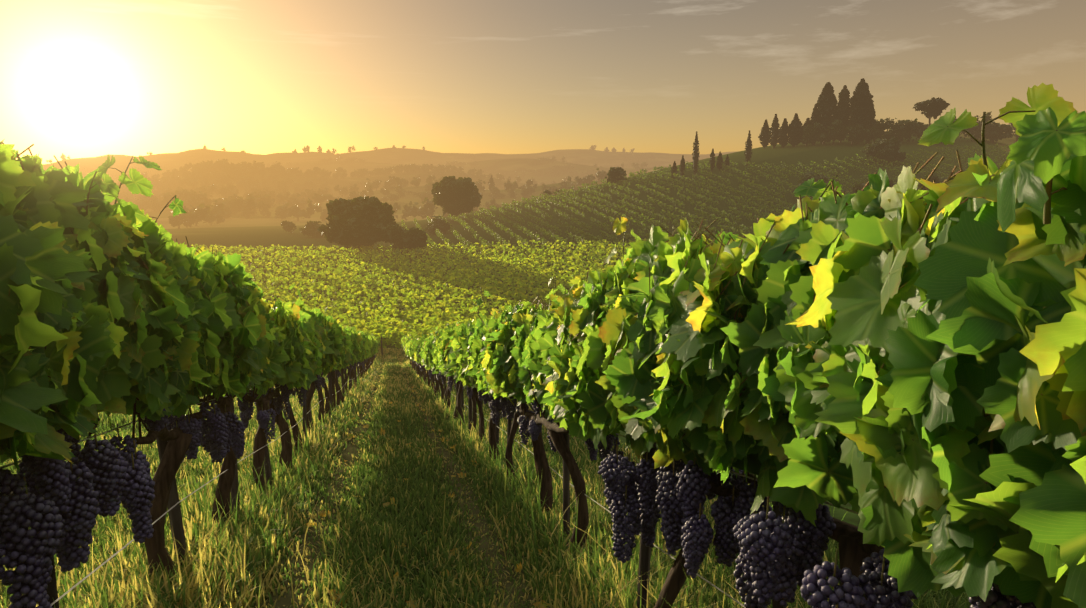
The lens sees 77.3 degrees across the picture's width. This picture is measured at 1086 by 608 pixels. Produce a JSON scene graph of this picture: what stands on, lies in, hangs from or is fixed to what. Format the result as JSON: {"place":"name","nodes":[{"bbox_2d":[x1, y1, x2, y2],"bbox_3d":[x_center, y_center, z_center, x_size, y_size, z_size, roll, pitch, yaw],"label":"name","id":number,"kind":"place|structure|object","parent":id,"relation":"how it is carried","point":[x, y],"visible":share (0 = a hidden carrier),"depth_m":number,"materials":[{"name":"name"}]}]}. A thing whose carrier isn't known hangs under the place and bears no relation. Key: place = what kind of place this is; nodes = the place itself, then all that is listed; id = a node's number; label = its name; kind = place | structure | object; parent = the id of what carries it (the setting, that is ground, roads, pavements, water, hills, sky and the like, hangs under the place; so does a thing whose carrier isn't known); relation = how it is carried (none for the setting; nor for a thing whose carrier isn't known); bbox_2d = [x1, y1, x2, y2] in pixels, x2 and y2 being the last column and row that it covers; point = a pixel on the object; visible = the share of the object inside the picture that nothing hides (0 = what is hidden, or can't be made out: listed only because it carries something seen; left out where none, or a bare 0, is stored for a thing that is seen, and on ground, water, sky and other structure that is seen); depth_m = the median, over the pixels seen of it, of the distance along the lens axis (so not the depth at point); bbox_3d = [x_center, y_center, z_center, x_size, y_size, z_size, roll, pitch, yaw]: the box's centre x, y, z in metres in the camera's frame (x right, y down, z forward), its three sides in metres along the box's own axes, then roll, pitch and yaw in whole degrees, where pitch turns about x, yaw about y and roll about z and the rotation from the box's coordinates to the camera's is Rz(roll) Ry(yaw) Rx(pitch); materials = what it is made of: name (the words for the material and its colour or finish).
{"place":"outdoors","nodes":[
{"label":"outdoors","id":0,"kind":"place"},
{"bbox_2d":[0,368,857,607],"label":"trellis wires","id":1,"kind":"object","parent":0,"point":[98,567],"visible":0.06,"depth_m":2.84,"materials":[{"name":"grey metal"}]},
{"bbox_2d":[2,133,1018,607],"bbox_3d":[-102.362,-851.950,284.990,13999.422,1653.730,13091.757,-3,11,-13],"label":"ground","id":2,"kind":"structure","parent":0,"point":[258,229],"depth_m":215.46,"materials":[{"name":"green plant"}]},
{"bbox_2d":[37,337,786,607],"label":"vine trunks","id":3,"kind":"object","parent":2,"relation":"on","point":[176,521],"visible":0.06,"depth_m":4.87,"materials":[{"name":"brown wood"}]},
{"bbox_2d":[15,361,884,607],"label":"grape stems","id":4,"kind":"object","parent":3,"relation":"attached to","point":[628,456],"visible":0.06,"depth_m":2.49,"materials":[{"name":"plant"}]},
{"bbox_2d":[0,355,1035,607],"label":"grape clusters","id":5,"kind":"object","parent":3,"relation":"attached to","point":[58,507],"visible":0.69,"depth_m":2.20,"materials":[{"name":"purple food"}]},
{"bbox_2d":[0,82,1085,607],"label":"vine","id":6,"kind":"object","parent":3,"relation":"attached to","point":[960,334],"depth_m":1.78,"materials":[{"name":"green plant"}]},
{"bbox_2d":[82,110,1067,338],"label":"vine shoots","id":7,"kind":"object","parent":6,"relation":"attached to","point":[1047,210],"visible":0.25,"depth_m":1.16,"materials":[{"name":"green plant"}]},
{"bbox_2d":[186,238,738,348],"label":"vine rows","id":8,"kind":"object","parent":2,"relation":"on","point":[392,329],"visible":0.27,"depth_m":101.47,"materials":[{"name":"green plant"}]},
{"bbox_2d":[0,347,970,607],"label":"grass","id":9,"kind":"structure","parent":2,"relation":"on","point":[232,559],"depth_m":4.87,"materials":[{"name":"green plant"}]},
{"bbox_2d":[60,78,949,191],"bbox_3d":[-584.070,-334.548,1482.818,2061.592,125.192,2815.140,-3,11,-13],"label":"cypress trees","id":10,"kind":"object","parent":2,"relation":"on","point":[857,108],"visible":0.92,"depth_m":242.08,"materials":[{"name":"green plant"}]},
{"bbox_2d":[43,111,1019,256],"bbox_3d":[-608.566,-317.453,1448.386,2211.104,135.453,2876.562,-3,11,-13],"label":"hills","id":11,"kind":"structure","parent":2,"relation":"on","point":[354,219],"depth_m":416.39,"materials":[{"name":"green plant"}]},
{"bbox_2d":[50,110,1018,253],"bbox_3d":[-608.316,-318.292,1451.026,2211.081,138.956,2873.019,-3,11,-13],"label":"tree trunks","id":12,"kind":"object","parent":2,"relation":"on","point":[361,243],"visible":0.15,"depth_m":554.61,"materials":[{"name":"brown plant"}]},
{"bbox_2d":[396,143,1009,258],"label":"hillside vineyard rows","id":13,"kind":"object","parent":2,"relation":"on","point":[462,240],"visible":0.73,"depth_m":195.93,"materials":[{"name":"green plant"}]},
{"bbox_2d":[0,0,1085,163],"label":"sky","id":14,"kind":"structure","parent":0,"point":[79,78],"materials":[{"name":"yellow"}]}
]}

